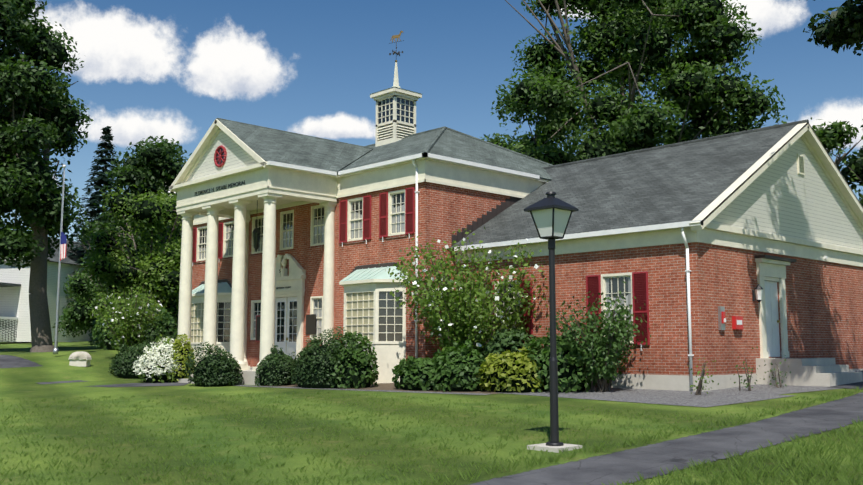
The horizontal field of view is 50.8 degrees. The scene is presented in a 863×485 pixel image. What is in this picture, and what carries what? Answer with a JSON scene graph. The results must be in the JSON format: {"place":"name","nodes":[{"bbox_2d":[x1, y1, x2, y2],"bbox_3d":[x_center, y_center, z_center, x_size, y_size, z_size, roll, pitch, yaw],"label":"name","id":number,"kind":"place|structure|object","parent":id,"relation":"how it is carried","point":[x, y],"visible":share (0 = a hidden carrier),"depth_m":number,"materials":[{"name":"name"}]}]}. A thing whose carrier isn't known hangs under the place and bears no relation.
{"place":"outdoors","nodes":[
{"label":"outdoors","id":0,"kind":"place"},
{"bbox_2d":[0,355,187,386],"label":"path","id":1,"kind":"structure","parent":0,"point":[8,361],"depth_m":32.41,"materials":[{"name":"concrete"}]},
{"bbox_2d":[0,341,862,484],"bbox_3d":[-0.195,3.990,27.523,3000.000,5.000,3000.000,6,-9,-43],"label":"lawn","id":2,"kind":"structure","parent":0,"point":[20,382],"depth_m":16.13,"materials":[{"name":"green plant"}]},
{"bbox_2d":[0,0,93,351],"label":"tree","id":3,"kind":"object","parent":2,"relation":"on","point":[39,109],"visible":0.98,"depth_m":41.50,"materials":[{"name":"green plant"}]},
{"bbox_2d":[0,238,94,341],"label":"neighbour house","id":4,"kind":"structure","parent":2,"relation":"on","point":[15,326],"depth_m":74.80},
{"bbox_2d":[53,165,66,353],"bbox_3d":[-15.546,0.652,38.198,0.220,8.045,0.605,6,-9,-43],"label":"flag pole","id":5,"kind":"object","parent":2,"relation":"on","point":[62,247],"visible":1,"depth_m":38.16,"materials":[{"name":"silver metal"}]},
{"bbox_2d":[68,351,91,366],"bbox_3d":[-13.685,4.530,35.341,0.800,0.580,0.365,-1,-7,11],"label":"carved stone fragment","id":6,"kind":"object","parent":2,"relation":"on","point":[80,358],"visible":1,"depth_m":35.21,"materials":[{"name":"beige stone"}]},
{"bbox_2d":[62,126,126,333],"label":"spruce","id":7,"kind":"object","parent":2,"relation":"on","point":[98,181],"visible":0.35,"depth_m":81.43,"materials":[{"name":"green plant"}]},
{"bbox_2d":[52,236,148,337],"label":"tree","id":8,"kind":"object","parent":2,"relation":"on","point":[76,318],"visible":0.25,"depth_m":57.33,"materials":[{"name":"green plant"}]},
{"bbox_2d":[88,295,129,347],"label":"shrub","id":9,"kind":"object","parent":2,"relation":"on","point":[91,338],"visible":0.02,"depth_m":47.33,"materials":[{"name":"green plant"}]},
{"bbox_2d":[87,279,167,350],"bbox_3d":[-12.511,3.185,37.460,3.554,3.401,3.447,6,-9,-43],"label":"rose of sharon","id":10,"kind":"object","parent":2,"relation":"on","point":[127,332],"visible":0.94,"depth_m":37.16,"materials":[{"name":"green plant"}]},
{"bbox_2d":[107,342,153,378],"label":"boxwood","id":11,"kind":"object","parent":2,"relation":"on","point":[124,359],"visible":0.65,"depth_m":33.46,"materials":[{"name":"green plant"}]},
{"bbox_2d":[81,184,181,327],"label":"tree","id":12,"kind":"object","parent":2,"relation":"on","point":[161,269],"visible":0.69,"depth_m":48.17,"materials":[{"name":"green plant"}]},
{"bbox_2d":[90,293,177,349],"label":"shrub","id":13,"kind":"object","parent":2,"relation":"on","point":[169,322],"visible":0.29,"depth_m":42.58,"materials":[{"name":"green plant"}]},
{"bbox_2d":[77,135,191,337],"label":"tree","id":14,"kind":"object","parent":2,"relation":"on","point":[152,167],"visible":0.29,"depth_m":60.49,"materials":[{"name":"green plant"}]},
{"bbox_2d":[112,308,168,348],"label":"shrub","id":15,"kind":"object","parent":2,"relation":"on","point":[160,329],"visible":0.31,"depth_m":41.45,"materials":[{"name":"green plant"}]},
{"bbox_2d":[133,334,181,382],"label":"hydrangea","id":16,"kind":"object","parent":2,"relation":"on","point":[154,363],"visible":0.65,"depth_m":30.83,"materials":[{"name":"white plant"}]},
{"bbox_2d":[141,329,177,345],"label":"shrub","id":17,"kind":"object","parent":2,"relation":"on","point":[149,339],"visible":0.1,"depth_m":36.33,"materials":[{"name":"green plant"}]},
{"bbox_2d":[166,333,195,382],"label":"yellow shrub","id":18,"kind":"object","parent":2,"relation":"on","point":[183,352],"visible":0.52,"depth_m":30.88,"materials":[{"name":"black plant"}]},
{"bbox_2d":[185,342,243,386],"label":"boxwood","id":19,"kind":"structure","parent":2,"relation":"on","point":[218,368],"depth_m":28.45,"materials":[{"name":"plant"}]},
{"bbox_2d":[254,344,296,385],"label":"boxwood","id":20,"kind":"object","parent":2,"relation":"on","point":[274,368],"visible":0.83,"depth_m":28.10,"materials":[{"name":"green plant"}]},
{"bbox_2d":[290,326,361,388],"bbox_3d":[-3.084,3.668,27.213,1.954,2.308,2.926,6,-9,-43],"label":"boxwood","id":21,"kind":"object","parent":2,"relation":"on","point":[312,367],"visible":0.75,"depth_m":26.46,"materials":[{"name":"green plant"}]},
{"bbox_2d":[327,331,378,388],"bbox_3d":[-2.382,3.672,26.651,1.651,2.122,1.882,6,-9,-43],"label":"shrub","id":22,"kind":"object","parent":2,"relation":"on","point":[361,374],"visible":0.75,"depth_m":26.22,"materials":[{"name":"green plant"}]},
{"bbox_2d":[169,119,549,384],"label":"building","id":23,"kind":"structure","parent":2,"relation":"on","point":[330,244],"depth_m":30.70,"materials":[{"name":"brick"}]},
{"bbox_2d":[195,180,244,195],"bbox_3d":[-7.373,-1.881,31.574,0.020,0.147,3.361,6,-9,-43],"label":"building lettering","id":24,"kind":"object","parent":23,"relation":"attached to","point":[225,186],"visible":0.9,"depth_m":31.40,"materials":[{"name":"black metal"}]},
{"bbox_2d":[216,118,552,180],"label":"roof","id":25,"kind":"structure","parent":23,"relation":"on","point":[266,144],"depth_m":32.50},
{"bbox_2d":[370,30,421,146],"bbox_3d":[-1.486,-6.271,38.045,1.580,5.373,1.580,6,-9,-43],"label":"cupola","id":26,"kind":"object","parent":25,"relation":"on","point":[395,112],"visible":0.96,"depth_m":37.56,"materials":[{"name":"beige paint"}]},
{"bbox_2d":[452,196,521,245],"bbox_3d":[1.920,-0.702,30.087,3.545,1.996,0.011,6,-9,-43],"label":"stepped flashing","id":27,"kind":"object","parent":23,"relation":"attached to","point":[484,219],"visible":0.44,"depth_m":29.95,"materials":[{"name":"grey metal"}]},
{"bbox_2d":[232,385,487,394],"bbox_3d":[-3.357,4.249,26.511,12.120,0.036,0.691,-5,-8,39],"label":"gravel edge","id":28,"kind":"object","parent":2,"relation":"on","point":[367,390],"visible":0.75,"depth_m":25.09,"materials":[{"name":"grey gravel"}]},
{"bbox_2d":[279,383,498,393],"bbox_3d":[-5.127,4.360,30.322,20.237,0.688,4.509,-6,-9,42],"label":"planting bed","id":29,"kind":"object","parent":2,"relation":"on","point":[386,386],"visible":0.06,"depth_m":25.84,"materials":[{"name":"soil"}]},
{"bbox_2d":[426,339,487,391],"bbox_3d":[0.698,3.544,24.731,1.702,1.802,2.228,6,-9,-43],"label":"shrub","id":30,"kind":"object","parent":29,"relation":"on","point":[459,366],"visible":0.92,"depth_m":24.10,"materials":[{"name":"green plant"}]},
{"bbox_2d":[385,225,548,355],"bbox_3d":[0.950,1.796,26.211,5.272,4.682,5.479,6,-9,-43],"label":"rose of sharon","id":31,"kind":"object","parent":29,"relation":"on","point":[453,313],"visible":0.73,"depth_m":25.76,"materials":[{"name":"green plant"}]},
{"bbox_2d":[392,356,441,390],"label":"shrub","id":32,"kind":"object","parent":2,"relation":"on","point":[413,373],"visible":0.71,"depth_m":24.79,"materials":[{"name":"green plant"}]},
{"bbox_2d":[476,347,543,392],"bbox_3d":[2.148,3.490,23.853,1.932,1.547,1.667,-3,-7,22],"label":"shrub","id":33,"kind":"object","parent":2,"relation":"on","point":[507,372],"visible":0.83,"depth_m":23.32,"materials":[{"name":"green plant"}]},
{"bbox_2d":[482,328,541,357],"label":"shrub","id":34,"kind":"object","parent":2,"relation":"on","point":[507,340],"visible":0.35,"depth_m":24.53,"materials":[{"name":"green plant"}]},
{"bbox_2d":[524,191,581,452],"bbox_3d":[1.763,1.247,13.187,0.570,4.030,0.570,6,-9,-43],"label":"lamp post","id":35,"kind":"object","parent":2,"relation":"on","point":[551,214],"visible":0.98,"depth_m":13.17,"materials":[{"name":"metal"}]},
{"bbox_2d":[521,330,595,392],"bbox_3d":[3.285,3.303,23.580,1.772,2.068,2.096,6,-9,-43],"label":"shrub","id":36,"kind":"object","parent":2,"relation":"on","point":[569,380],"visible":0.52,"depth_m":23.04,"materials":[{"name":"green plant"}]},
{"bbox_2d":[481,0,785,164],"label":"tree","id":37,"kind":"object","parent":2,"relation":"on","point":[635,36],"visible":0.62,"depth_m":42.33,"materials":[{"name":"green plant"}]},
{"bbox_2d":[454,123,862,391],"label":"building wing","id":38,"kind":"structure","parent":2,"relation":"on","point":[766,259],"depth_m":24.78,"materials":[{"name":"red brick"}]},
{"bbox_2d":[449,119,860,249],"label":"wing roof","id":39,"kind":"structure","parent":38,"relation":"attached to","point":[691,180],"depth_m":27.47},
{"bbox_2d":[498,370,862,406],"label":"gravel bed","id":40,"kind":"object","parent":2,"relation":"on","point":[733,395],"visible":0.67,"depth_m":21.47,"materials":[{"name":"grey gravel"}]},
{"bbox_2d":[539,282,653,391],"bbox_3d":[4.419,2.393,22.983,2.922,2.775,2.763,3,-7,-24],"label":"window shrub","id":41,"kind":"object","parent":40,"relation":"on","point":[602,352],"visible":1,"depth_m":22.72,"materials":[{"name":"green plant"}]},
{"bbox_2d":[688,358,718,394],"bbox_3d":[6.405,3.154,21.362,0.700,0.895,1.054,-2,-7,18],"label":"sapling","id":42,"kind":"object","parent":40,"relation":"on","point":[699,387],"visible":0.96,"depth_m":21.22,"materials":[{"name":"green plant"}]},
{"bbox_2d":[724,347,764,390],"bbox_3d":[7.690,3.100,22.279,1.304,1.088,0.816,3,-7,-21],"label":"sapling","id":43,"kind":"object","parent":40,"relation":"on","point":[748,380],"visible":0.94,"depth_m":22.20,"materials":[{"name":"green plant"}]},
{"bbox_2d":[764,355,790,387],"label":"plant","id":44,"kind":"object","parent":40,"relation":"on","point":[774,377],"visible":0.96,"depth_m":23.02,"materials":[{"name":"green plant"}]},
{"bbox_2d":[711,115,862,205],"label":"tree","id":45,"kind":"object","parent":2,"relation":"on","point":[834,136],"visible":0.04,"depth_m":39.34,"materials":[{"name":"green plant"}]},
{"bbox_2d":[803,0,862,55],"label":"tree","id":46,"kind":"object","parent":2,"relation":"on","point":[841,26],"visible":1,"depth_m":20.60,"materials":[{"name":"green plant"}]},
{"bbox_2d":[837,119,862,204],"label":"tree","id":47,"kind":"object","parent":2,"relation":"on","point":[856,161],"visible":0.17,"depth_m":40.39,"materials":[{"name":"green plant"}]},
{"bbox_2d":[1,0,862,241],"label":"sky","id":48,"kind":"structure","parent":0,"point":[168,68],"materials":[{"name":"blue"}]},
{"bbox_2d":[469,392,862,484],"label":"walkway","id":49,"kind":"structure","parent":0,"point":[650,460],"depth_m":12.49,"materials":[{"name":"grey asphalt"}]},
{"bbox_2d":[830,382,862,388],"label":"steps","id":50,"kind":"structure","parent":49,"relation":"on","point":[853,385],"depth_m":22.91,"materials":[{"name":"concrete"}]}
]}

